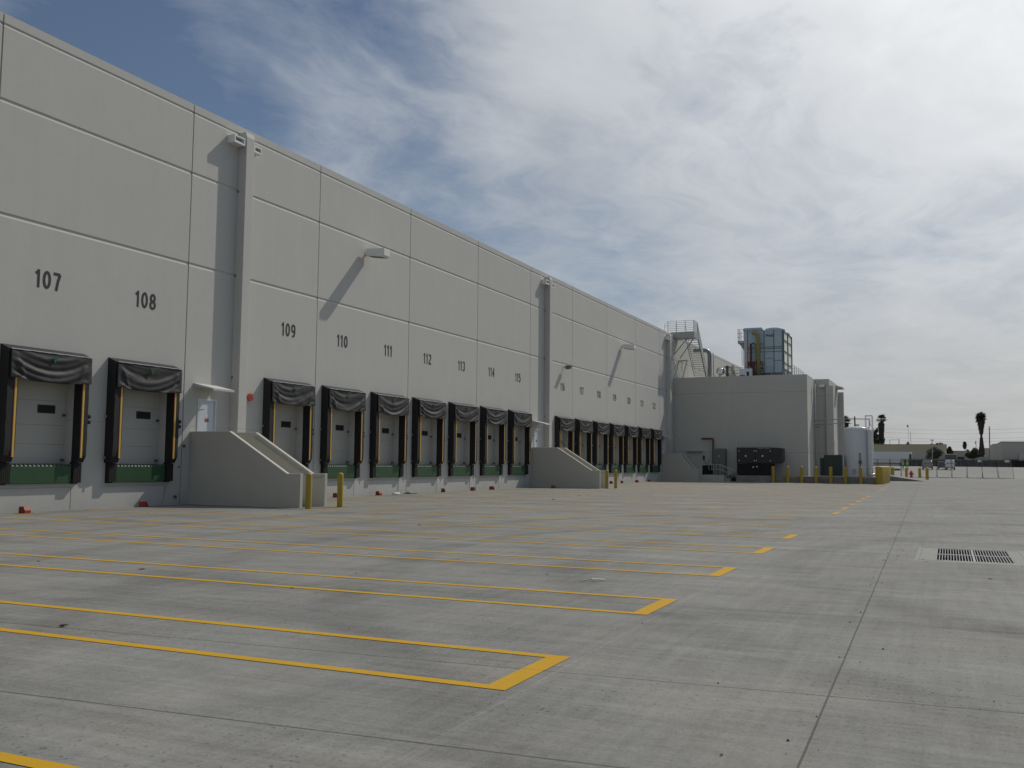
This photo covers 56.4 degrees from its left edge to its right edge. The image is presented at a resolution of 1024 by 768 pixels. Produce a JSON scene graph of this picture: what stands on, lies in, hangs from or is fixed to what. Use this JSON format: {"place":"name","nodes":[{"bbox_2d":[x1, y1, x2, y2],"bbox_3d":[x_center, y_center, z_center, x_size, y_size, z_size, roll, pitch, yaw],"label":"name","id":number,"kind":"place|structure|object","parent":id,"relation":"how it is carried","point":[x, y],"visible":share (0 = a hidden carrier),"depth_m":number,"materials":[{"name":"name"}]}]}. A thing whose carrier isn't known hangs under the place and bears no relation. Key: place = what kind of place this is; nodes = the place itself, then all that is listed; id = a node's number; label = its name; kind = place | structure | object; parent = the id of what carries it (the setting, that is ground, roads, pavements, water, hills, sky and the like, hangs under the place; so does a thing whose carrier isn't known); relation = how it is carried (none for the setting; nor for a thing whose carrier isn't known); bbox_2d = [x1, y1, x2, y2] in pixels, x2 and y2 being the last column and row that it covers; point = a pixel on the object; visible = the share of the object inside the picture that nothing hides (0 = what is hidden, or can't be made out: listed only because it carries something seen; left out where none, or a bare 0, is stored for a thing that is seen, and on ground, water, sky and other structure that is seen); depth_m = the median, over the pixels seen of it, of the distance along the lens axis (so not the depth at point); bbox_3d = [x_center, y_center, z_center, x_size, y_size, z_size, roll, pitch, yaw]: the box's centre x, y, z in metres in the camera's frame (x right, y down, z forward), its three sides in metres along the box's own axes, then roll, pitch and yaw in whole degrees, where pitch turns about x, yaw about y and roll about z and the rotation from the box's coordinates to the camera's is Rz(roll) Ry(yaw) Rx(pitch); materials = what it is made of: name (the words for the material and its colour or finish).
{"place":"outdoors","nodes":[
{"label":"outdoors","id":0,"kind":"place"},
{"bbox_2d":[0,466,1023,767],"bbox_3d":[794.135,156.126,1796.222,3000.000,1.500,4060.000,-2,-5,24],"label":"ground","id":1,"kind":"structure","parent":0,"point":[776,644],"depth_m":8.48,"materials":[{"name":"concrete"}]},
{"bbox_2d":[18,506,30,512],"bbox_3d":[-13.278,3.423,25.996,0.221,0.195,0.213,-1,-5,19],"label":"wheel chock","id":2,"kind":"object","parent":1,"relation":"on","point":[24,509],"visible":1,"depth_m":25.91,"materials":[{"name":"red plastic"}]},
{"bbox_2d":[0,752,81,767],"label":"road marking","id":3,"kind":"object","parent":1,"relation":"on","point":[22,760],"visible":1,"depth_m":4.70,"materials":[{"name":"paint"}]},
{"bbox_2d":[188,431,326,507],"bbox_3d":[-8.507,2.848,31.905,4.599,2.500,1.470,-2,-5,24],"label":"dock stair","id":4,"kind":"object","parent":1,"relation":"on","point":[231,468],"visible":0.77,"depth_m":31.52,"materials":[{"name":"concrete"}]},
{"bbox_2d":[0,600,569,689],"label":"road marking","id":5,"kind":"object","parent":1,"relation":"on","point":[523,674],"visible":1,"depth_m":7.45,"materials":[{"name":"paint"}]},
{"bbox_2d":[305,473,311,508],"bbox_3d":[-6.357,3.389,29.831,0.190,1.220,0.187,-2,-5,24],"label":"bollard","id":6,"kind":"object","parent":1,"relation":"on","point":[308,499],"visible":0.91,"depth_m":29.76,"materials":[{"name":"yellow metal"}]},
{"bbox_2d":[0,553,677,614],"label":"road marking","id":7,"kind":"object","parent":1,"relation":"on","point":[654,606],"visible":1,"depth_m":11.27,"materials":[{"name":"paint"}]},
{"bbox_2d":[337,473,343,506],"bbox_3d":[-5.593,3.497,31.050,0.190,1.220,0.187,-2,-5,24],"label":"bollard","id":8,"kind":"object","parent":1,"relation":"on","point":[340,490],"visible":0.87,"depth_m":30.98,"materials":[{"name":"yellow metal"}]},
{"bbox_2d":[0,528,735,575],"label":"road marking","id":9,"kind":"object","parent":1,"relation":"on","point":[722,571],"visible":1,"depth_m":15.29,"materials":[{"name":"paint"}]},
{"bbox_2d":[0,11,742,512],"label":"warehouse","id":10,"kind":"structure","parent":1,"relation":"on","point":[228,267],"depth_m":34.56,"materials":[{"name":"paint"}]},
{"bbox_2d":[7,377,66,463],"bbox_3d":[-13.565,0.836,27.120,0.110,2.850,2.132,-2,-5,24],"label":"dock door","id":11,"kind":"structure","parent":10,"relation":"in","point":[38,442],"depth_m":27.31,"materials":[{"name":"white metal"}]},
{"bbox_2d":[0,462,81,484],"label":"dock leveler","id":12,"kind":"object","parent":10,"relation":"attached to","point":[70,473],"visible":1,"depth_m":26.78,"materials":[{"name":"green metal"}]},
{"bbox_2d":[0,343,92,462],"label":"dock shelter","id":13,"kind":"object","parent":10,"relation":"attached to","point":[41,365],"visible":1,"depth_m":26.62,"materials":[{"name":"black fabric"}]},
{"bbox_2d":[117,387,159,463],"bbox_3d":[-12.050,1.124,30.439,0.110,2.850,2.132,-2,-5,24],"label":"dock door","id":14,"kind":"structure","parent":10,"relation":"in","point":[145,417],"depth_m":30.68,"materials":[{"name":"white metal"}]},
{"bbox_2d":[105,462,172,482],"bbox_3d":[-11.877,2.798,30.215,0.464,0.640,2.660,-2,-5,24],"label":"dock leveler","id":15,"kind":"object","parent":10,"relation":"attached to","point":[116,472],"visible":1,"depth_m":30.04,"materials":[{"name":"green metal"}]},
{"bbox_2d":[102,357,182,462],"bbox_3d":[-11.591,0.888,30.261,0.440,3.220,2.960,-2,-5,24],"label":"dock shelter","id":16,"kind":"object","parent":10,"relation":"attached to","point":[143,376],"visible":1,"depth_m":29.80,"materials":[{"name":"black fabric"}]},
{"bbox_2d":[197,398,216,430],"bbox_3d":[-10.587,1.628,32.987,0.142,2.230,0.920,-2,-5,24],"label":"man door","id":17,"kind":"structure","parent":10,"relation":"in","point":[206,408],"depth_m":33.07,"materials":[{"name":"metal"}]},
{"bbox_2d":[275,402,296,458],"bbox_3d":[-9.020,1.699,37.078,0.110,2.850,2.132,-2,-5,24],"label":"dock door","id":18,"kind":"structure","parent":10,"relation":"in","point":[285,415],"depth_m":37.49,"materials":[{"name":"white metal"}]},
{"bbox_2d":[261,378,315,463],"bbox_3d":[-8.560,1.463,36.899,0.444,3.220,2.960,-2,-5,24],"label":"dock shelter","id":19,"kind":"object","parent":10,"relation":"attached to","point":[286,392],"visible":0.99,"depth_m":36.72,"materials":[{"name":"black fabric"}]},
{"bbox_2d":[328,408,348,464],"bbox_3d":[-7.506,1.987,40.397,0.110,2.850,2.132,-2,-5,24],"label":"dock door","id":20,"kind":"structure","parent":10,"relation":"in","point":[340,431],"depth_m":40.79,"materials":[{"name":"white metal"}]},
{"bbox_2d":[320,463,359,477],"bbox_3d":[-7.333,3.661,40.173,0.464,0.640,2.660,-2,-5,24],"label":"dock leveler","id":21,"kind":"object","parent":10,"relation":"attached to","point":[347,471],"visible":0.89,"depth_m":40.16,"materials":[{"name":"green metal"}]},
{"bbox_2d":[319,385,365,463],"bbox_3d":[-7.047,1.750,40.219,0.440,3.220,2.960,-2,-5,24],"label":"dock shelter","id":22,"kind":"object","parent":10,"relation":"attached to","point":[344,399],"visible":1,"depth_m":39.70,"materials":[{"name":"black fabric"}]},
{"bbox_2d":[365,248,389,258],"bbox_3d":[-5.995,-5.769,42.235,1.083,0.439,0.500,-2,-5,24],"label":"wall light","id":23,"kind":"object","parent":10,"relation":"attached to","point":[383,253],"visible":1,"depth_m":42.01,"materials":[{"name":"white metal"}]},
{"bbox_2d":[376,412,393,464],"bbox_3d":[-5.991,2.274,43.717,0.110,2.850,2.132,-2,-5,24],"label":"dock door","id":24,"kind":"structure","parent":10,"relation":"in","point":[386,432],"depth_m":44.15,"materials":[{"name":"white metal"}]},
{"bbox_2d":[370,464,403,477],"bbox_3d":[-5.818,3.948,43.493,0.464,0.640,2.660,-2,-5,24],"label":"dock leveler","id":25,"kind":"object","parent":10,"relation":"attached to","point":[386,470],"visible":1,"depth_m":43.32,"materials":[{"name":"green metal"}]},
{"bbox_2d":[368,392,408,463],"bbox_3d":[-5.526,2.038,43.536,0.453,3.220,2.960,-2,-5,24],"label":"dock shelter","id":26,"kind":"object","parent":10,"relation":"attached to","point":[390,404],"visible":1,"depth_m":42.98,"materials":[{"name":"black fabric"}]},
{"bbox_2d":[418,416,431,464],"bbox_3d":[-4.476,2.562,47.036,0.110,2.850,2.132,-2,-5,24],"label":"dock door","id":27,"kind":"structure","parent":10,"relation":"in","point":[426,436],"depth_m":47.51,"materials":[{"name":"white metal"}]},
{"bbox_2d":[412,464,440,476],"bbox_3d":[-4.303,4.236,46.812,0.464,0.640,2.660,-2,-5,24],"label":"dock leveler","id":28,"kind":"object","parent":10,"relation":"attached to","point":[424,470],"visible":0.98,"depth_m":46.62,"materials":[{"name":"green metal"}]},
{"bbox_2d":[411,397,446,463],"bbox_3d":[-4.013,2.325,46.856,0.449,3.220,2.960,-2,-5,24],"label":"dock shelter","id":29,"kind":"object","parent":10,"relation":"attached to","point":[430,408],"visible":1,"depth_m":46.29,"materials":[{"name":"fabric"}]},
{"bbox_2d":[451,419,465,464],"bbox_3d":[-2.961,2.849,50.355,0.110,2.850,2.132,-2,-5,24],"label":"dock door","id":30,"kind":"structure","parent":10,"relation":"in","point":[461,438],"depth_m":50.89,"materials":[{"name":"white metal"}]},
{"bbox_2d":[448,464,473,475],"bbox_3d":[-2.788,4.523,50.132,0.464,0.640,2.660,-2,-5,24],"label":"dock leveler","id":31,"kind":"object","parent":10,"relation":"attached to","point":[460,470],"visible":0.99,"depth_m":49.96,"materials":[{"name":"green metal"}]},
{"bbox_2d":[447,402,478,463],"bbox_3d":[-2.502,2.613,50.177,0.442,3.220,2.960,-2,-5,24],"label":"dock shelter","id":32,"kind":"object","parent":10,"relation":"attached to","point":[464,412],"visible":1,"depth_m":49.54,"materials":[{"name":"black fabric"}]},
{"bbox_2d":[482,422,494,464],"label":"dock door","id":33,"kind":"structure","parent":10,"relation":"in","point":[490,460],"depth_m":54.28,"materials":[{"name":"white metal"}]},
{"bbox_2d":[480,464,502,475],"bbox_3d":[-1.273,4.811,53.451,0.464,0.640,2.660,-2,-5,24],"label":"dock leveler","id":34,"kind":"object","parent":10,"relation":"attached to","point":[491,469],"visible":0.98,"depth_m":53.29,"materials":[{"name":"green metal"}]},
{"bbox_2d":[479,406,506,464],"bbox_3d":[-0.988,2.901,53.497,0.440,3.220,2.960,-2,-5,24],"label":"dock shelter","id":35,"kind":"object","parent":10,"relation":"attached to","point":[493,415],"visible":1,"depth_m":52.89,"materials":[{"name":"black fabric"}]},
{"bbox_2d":[513,425,520,464],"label":"dock door","id":36,"kind":"structure","parent":10,"relation":"in","point":[517,428],"depth_m":57.64,"materials":[{"name":"white metal"}]},
{"bbox_2d":[508,464,527,474],"bbox_3d":[0.241,5.098,56.770,0.464,0.640,2.660,-2,-5,24],"label":"dock leveler","id":37,"kind":"object","parent":10,"relation":"attached to","point":[517,469],"visible":0.99,"depth_m":56.63,"materials":[{"name":"green metal"}]},
{"bbox_2d":[507,409,531,464],"bbox_3d":[0.527,3.188,56.816,0.440,3.220,2.960,-2,-5,24],"label":"dock shelter","id":38,"kind":"object","parent":10,"relation":"attached to","point":[520,418],"visible":1,"depth_m":56.13,"materials":[{"name":"fabric"}]},
{"bbox_2d":[534,429,539,446],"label":"man door","id":39,"kind":"structure","parent":10,"relation":"in","point":[536,431],"depth_m":59.67,"materials":[{"name":"metal"}]},
{"bbox_2d":[554,416,574,452],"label":"dock shelter","id":40,"kind":"object","parent":10,"relation":"attached to","point":[565,423],"visible":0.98,"depth_m":63.07,"materials":[{"name":"fabric"}]},
{"bbox_2d":[574,418,592,463],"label":"dock shelter","id":41,"kind":"object","parent":10,"relation":"attached to","point":[584,425],"visible":1,"depth_m":66.21,"materials":[{"name":"black fabric"}]},
{"bbox_2d":[596,433,599,465],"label":"dock door","id":42,"kind":"structure","parent":10,"relation":"in","point":[598,433],"depth_m":71.08,"materials":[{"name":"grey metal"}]},
{"bbox_2d":[592,420,609,464],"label":"dock shelter","id":43,"kind":"object","parent":10,"relation":"attached to","point":[599,427],"visible":1,"depth_m":69.45,"materials":[{"name":"fabric"}]},
{"bbox_2d":[609,465,621,472],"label":"dock leveler","id":44,"kind":"object","parent":10,"relation":"attached to","point":[613,468],"visible":0.97,"depth_m":73.21,"materials":[{"name":"green metal"}]},
{"bbox_2d":[609,423,624,464],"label":"dock shelter","id":45,"kind":"object","parent":10,"relation":"attached to","point":[616,429],"visible":1,"depth_m":72.92,"materials":[{"name":"fabric"}]},
{"bbox_2d":[621,344,635,349],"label":"wall light","id":46,"kind":"object","parent":10,"relation":"attached to","point":[629,346],"visible":1,"depth_m":75.31,"materials":[{"name":"white metal"}]},
{"bbox_2d":[624,465,635,472],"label":"dock leveler","id":47,"kind":"object","parent":10,"relation":"attached to","point":[629,469],"visible":1,"depth_m":76.45,"materials":[{"name":"green metal"}]},
{"bbox_2d":[623,425,638,464],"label":"dock shelter","id":48,"kind":"object","parent":10,"relation":"attached to","point":[631,431],"visible":0.98,"depth_m":76.17,"materials":[{"name":"black fabric"}]},
{"bbox_2d":[637,465,647,472],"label":"dock leveler","id":49,"kind":"object","parent":10,"relation":"attached to","point":[642,468],"visible":0.99,"depth_m":79.68,"materials":[{"name":"green metal"}]},
{"bbox_2d":[637,426,650,464],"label":"dock shelter","id":50,"kind":"object","parent":10,"relation":"attached to","point":[644,432],"visible":1,"depth_m":79.50,"materials":[{"name":"fabric"}]},
{"bbox_2d":[650,465,659,471],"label":"dock leveler","id":51,"kind":"object","parent":10,"relation":"attached to","point":[654,468],"visible":0.99,"depth_m":82.98,"materials":[{"name":"green metal"}]},
{"bbox_2d":[650,428,662,464],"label":"dock shelter","id":52,"kind":"object","parent":10,"relation":"attached to","point":[657,434],"visible":0.99,"depth_m":82.61,"materials":[{"name":"fabric"}]},
{"bbox_2d":[0,514,772,553],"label":"road marking","id":53,"kind":"object","parent":1,"relation":"on","point":[763,550],"visible":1,"depth_m":19.29,"materials":[{"name":"paint"}]},
{"bbox_2d":[88,509,796,538],"bbox_3d":[-3.057,3.455,24.096,19.746,0.001,1.280,-2,-5,24],"label":"road marking","id":54,"kind":"object","parent":1,"relation":"on","point":[789,536],"visible":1,"depth_m":22.86,"materials":[{"name":"paint"}]},
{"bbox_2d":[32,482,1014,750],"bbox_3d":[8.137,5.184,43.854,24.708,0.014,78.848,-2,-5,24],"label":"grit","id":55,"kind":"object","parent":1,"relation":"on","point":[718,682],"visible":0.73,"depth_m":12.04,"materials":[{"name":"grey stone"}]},
{"bbox_2d":[532,447,604,488],"bbox_3d":[3.530,5.151,58.497,4.419,2.500,1.470,-2,-5,24],"label":"dock stair","id":56,"kind":"object","parent":1,"relation":"on","point":[557,467],"visible":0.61,"depth_m":58.07,"materials":[{"name":"concrete"}]},
{"bbox_2d":[353,498,839,513],"bbox_3d":[1.403,4.322,34.112,19.542,0.001,1.280,-2,-5,24],"label":"road marking","id":57,"kind":"object","parent":1,"relation":"on","point":[616,507],"visible":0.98,"depth_m":32.92,"materials":[{"name":"paint"}]},
{"bbox_2d":[605,470,608,488],"bbox_3d":[5.668,5.736,56.954,0.190,1.220,0.187,-2,-5,24],"label":"bollard","id":58,"kind":"object","parent":1,"relation":"on","point":[606,479],"visible":0.88,"depth_m":56.90,"materials":[{"name":"yellow metal"}]},
{"bbox_2d":[377,495,846,508],"bbox_3d":[2.887,4.611,37.445,19.475,0.001,1.280,-2,-5,24],"label":"road marking","id":59,"kind":"object","parent":1,"relation":"on","point":[635,503],"visible":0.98,"depth_m":36.59,"materials":[{"name":"paint"}]},
{"bbox_2d":[429,493,854,504],"bbox_3d":[4.371,4.899,40.779,19.407,0.001,1.280,-2,-5,24],"label":"road marking","id":60,"kind":"object","parent":1,"relation":"on","point":[632,498],"visible":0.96,"depth_m":40.33,"materials":[{"name":"paint"}]},
{"bbox_2d":[661,453,701,480],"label":"dock stair","id":61,"kind":"object","parent":1,"relation":"on","point":[677,467],"visible":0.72,"depth_m":84.78,"materials":[{"name":"concrete"}]},
{"bbox_2d":[702,475,733,481],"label":"entry step","id":62,"kind":"object","parent":1,"relation":"on","point":[722,478],"visible":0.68,"depth_m":84.77,"materials":[{"name":"concrete"}]},
{"bbox_2d":[713,449,726,474],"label":"electric cabinet","id":63,"kind":"object","parent":1,"relation":"on","point":[719,456],"visible":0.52,"depth_m":86.83,"materials":[{"name":"white metal"}]},
{"bbox_2d":[709,464,736,480],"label":"pipe handrail","id":64,"kind":"object","parent":1,"relation":"on","point":[713,469],"visible":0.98,"depth_m":84.88,"materials":[{"name":"grey metal"}]},
{"bbox_2d":[674,374,814,477],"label":"annex building","id":65,"kind":"structure","parent":1,"relation":"on","point":[730,414],"depth_m":87.08,"materials":[{"name":"paint"}]},
{"bbox_2d":[664,320,707,376],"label":"roof stair","id":66,"kind":"object","parent":65,"relation":"on","point":[688,336],"visible":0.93,"depth_m":91.30,"materials":[{"name":"grey metal"}]},
{"bbox_2d":[693,348,713,376],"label":"exhaust duct","id":67,"kind":"object","parent":65,"relation":"on","point":[708,352],"visible":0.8,"depth_m":94.97,"materials":[{"name":"metal"}]},
{"bbox_2d":[716,367,730,376],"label":"roof vessel","id":68,"kind":"object","parent":65,"relation":"on","point":[720,371],"visible":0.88,"depth_m":91.47,"materials":[{"name":"metal"}]},
{"bbox_2d":[739,368,752,375],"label":"roof unit","id":69,"kind":"structure","parent":65,"relation":"on","point":[746,372],"depth_m":89.55,"materials":[{"name":"paint"}]},
{"bbox_2d":[726,366,803,375],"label":"roof railing","id":70,"kind":"object","parent":65,"relation":"on","point":[728,370],"visible":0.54,"depth_m":90.67,"materials":[{"name":"grey metal"}]},
{"bbox_2d":[738,327,792,375],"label":"cooling tower","id":71,"kind":"structure","parent":65,"relation":"on","point":[762,347],"depth_m":90.17,"materials":[{"name":"metal"}]},
{"bbox_2d":[814,379,869,466],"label":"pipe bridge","id":72,"kind":"structure","parent":65,"relation":"attached to","point":[815,420],"depth_m":87.69,"materials":[{"name":"grey metal"}]},
{"bbox_2d":[814,467,817,482],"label":"bollard","id":73,"kind":"object","parent":1,"relation":"on","point":[815,474],"visible":0.88,"depth_m":80.42,"materials":[{"name":"yellow metal"}]},
{"bbox_2d":[813,379,843,475],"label":"annex tower","id":74,"kind":"structure","parent":1,"relation":"on","point":[829,405],"depth_m":90.09,"materials":[{"name":"metal"}]},
{"bbox_2d":[829,467,832,483],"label":"bollard","id":75,"kind":"object","parent":1,"relation":"on","point":[830,476],"visible":0.9,"depth_m":79.92,"materials":[{"name":"yellow metal"}]},
{"bbox_2d":[844,415,851,427],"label":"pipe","id":76,"kind":"object","parent":1,"relation":"on","point":[846,423],"visible":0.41,"depth_m":276.10,"materials":[{"name":"grey metal"}]},
{"bbox_2d":[868,427,884,443],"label":"tree","id":77,"kind":"object","parent":1,"relation":"on","point":[876,437],"visible":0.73,"depth_m":276.38,"materials":[{"name":"green plant"}]},
{"bbox_2d":[875,466,883,483],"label":"bollard","id":78,"kind":"object","parent":1,"relation":"on","point":[879,473],"visible":0.9,"depth_m":78.21,"materials":[{"name":"yellow metal"}]},
{"bbox_2d":[876,414,886,440],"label":"palm tree","id":79,"kind":"object","parent":1,"relation":"on","point":[881,427],"visible":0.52,"depth_m":279.52,"materials":[{"name":"green plant"}]},
{"bbox_2d":[873,452,911,465],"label":"white trailer","id":80,"kind":"object","parent":1,"relation":"on","point":[887,456],"visible":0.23,"depth_m":248.92,"materials":[{"name":"paint"}]},
{"bbox_2d":[873,444,946,465],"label":"warehouse","id":81,"kind":"structure","parent":1,"relation":"on","point":[917,451],"depth_m":267.10,"materials":[{"name":"beige concrete"}]},
{"bbox_2d":[901,459,919,476],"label":"fence","id":82,"kind":"object","parent":1,"relation":"on","point":[909,464],"visible":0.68,"depth_m":129.03,"materials":[{"name":"metal"}]},
{"bbox_2d":[922,461,932,468],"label":"parked car","id":83,"kind":"object","parent":1,"relation":"on","point":[926,465],"visible":0.84,"depth_m":178.98,"materials":[{"name":"silver metal"}]},
{"bbox_2d":[920,459,936,477],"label":"fence","id":84,"kind":"object","parent":1,"relation":"on","point":[929,467],"visible":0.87,"depth_m":127.85,"materials":[{"name":"metal"}]},
{"bbox_2d":[925,446,944,458],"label":"leafy tree","id":85,"kind":"object","parent":1,"relation":"on","point":[937,453],"visible":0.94,"depth_m":247.45,"materials":[{"name":"green plant"}]},
{"bbox_2d":[945,460,954,469],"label":"van","id":86,"kind":"object","parent":1,"relation":"on","point":[951,464],"visible":0.92,"depth_m":175.44,"materials":[{"name":"white paint"}]},
{"bbox_2d":[945,454,956,459],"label":"storage shed","id":87,"kind":"structure","parent":1,"relation":"on","point":[950,457],"depth_m":259.17,"materials":[{"name":"white metal"}]},
{"bbox_2d":[951,460,966,477],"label":"fence","id":88,"kind":"object","parent":1,"relation":"on","point":[961,469],"visible":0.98,"depth_m":126.31,"materials":[{"name":"metal"}]},
{"bbox_2d":[953,451,969,459],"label":"building","id":89,"kind":"structure","parent":1,"relation":"on","point":[960,455],"depth_m":270.79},
{"bbox_2d":[902,458,1023,466],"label":"screen fence","id":90,"kind":"object","parent":1,"relation":"on","point":[1013,463],"visible":0.48,"depth_m":208.93,"materials":[{"name":"black fabric"}]},
{"bbox_2d":[915,547,1023,564],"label":"drain grate","id":91,"kind":"object","parent":1,"relation":"on","point":[1005,557],"visible":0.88,"depth_m":16.25,"materials":[{"name":"metal"}]},
{"bbox_2d":[964,447,980,459],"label":"leafy tree","id":92,"kind":"object","parent":1,"relation":"on","point":[974,453],"visible":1,"depth_m":259.99,"materials":[{"name":"green plant"}]},
{"bbox_2d":[975,412,987,459],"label":"palm tree","id":93,"kind":"object","parent":1,"relation":"on","point":[980,418],"visible":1,"depth_m":268.67,"materials":[{"name":"green plant"}]},
{"bbox_2d":[996,460,1013,478],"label":"fence","id":94,"kind":"object","parent":1,"relation":"on","point":[1005,470],"visible":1,"depth_m":124.09,"materials":[{"name":"metal"}]},
{"bbox_2d":[990,441,1023,460],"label":"block building","id":95,"kind":"structure","parent":1,"relation":"on","point":[1009,450],"depth_m":209.27,"materials":[{"name":"concrete"}]},
{"bbox_2d":[0,0,1023,450],"label":"sky","id":96,"kind":"structure","parent":0,"point":[846,177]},
{"bbox_2d":[736,475,875,483],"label":"pavement","id":97,"kind":"structure","parent":0,"point":[794,479],"depth_m":81.31,"materials":[{"name":"concrete"}]},
{"bbox_2d":[737,447,784,475],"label":"generator","id":98,"kind":"object","parent":97,"relation":"on","point":[749,459],"visible":0.95,"depth_m":84.19,"materials":[{"name":"black metal"}]},
{"bbox_2d":[820,455,843,476],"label":"transformer","id":99,"kind":"object","parent":97,"relation":"on","point":[835,462],"visible":0.9,"depth_m":81.95,"materials":[{"name":"metal"}]},
{"bbox_2d":[844,416,872,476],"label":"storage tank","id":100,"kind":"object","parent":97,"relation":"on","point":[858,453],"visible":0.94,"depth_m":81.31,"materials":[{"name":"white metal"}]},
{"bbox_2d":[865,415,873,452],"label":"caged ladder","id":101,"kind":"object","parent":100,"relation":"attached to","point":[872,443],"visible":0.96,"depth_m":81.42,"materials":[{"name":"white metal"}]},
{"bbox_2d":[843,475,925,481],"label":"pavement","id":102,"kind":"structure","parent":0,"point":[896,478],"depth_m":96.26,"materials":[{"name":"concrete"}]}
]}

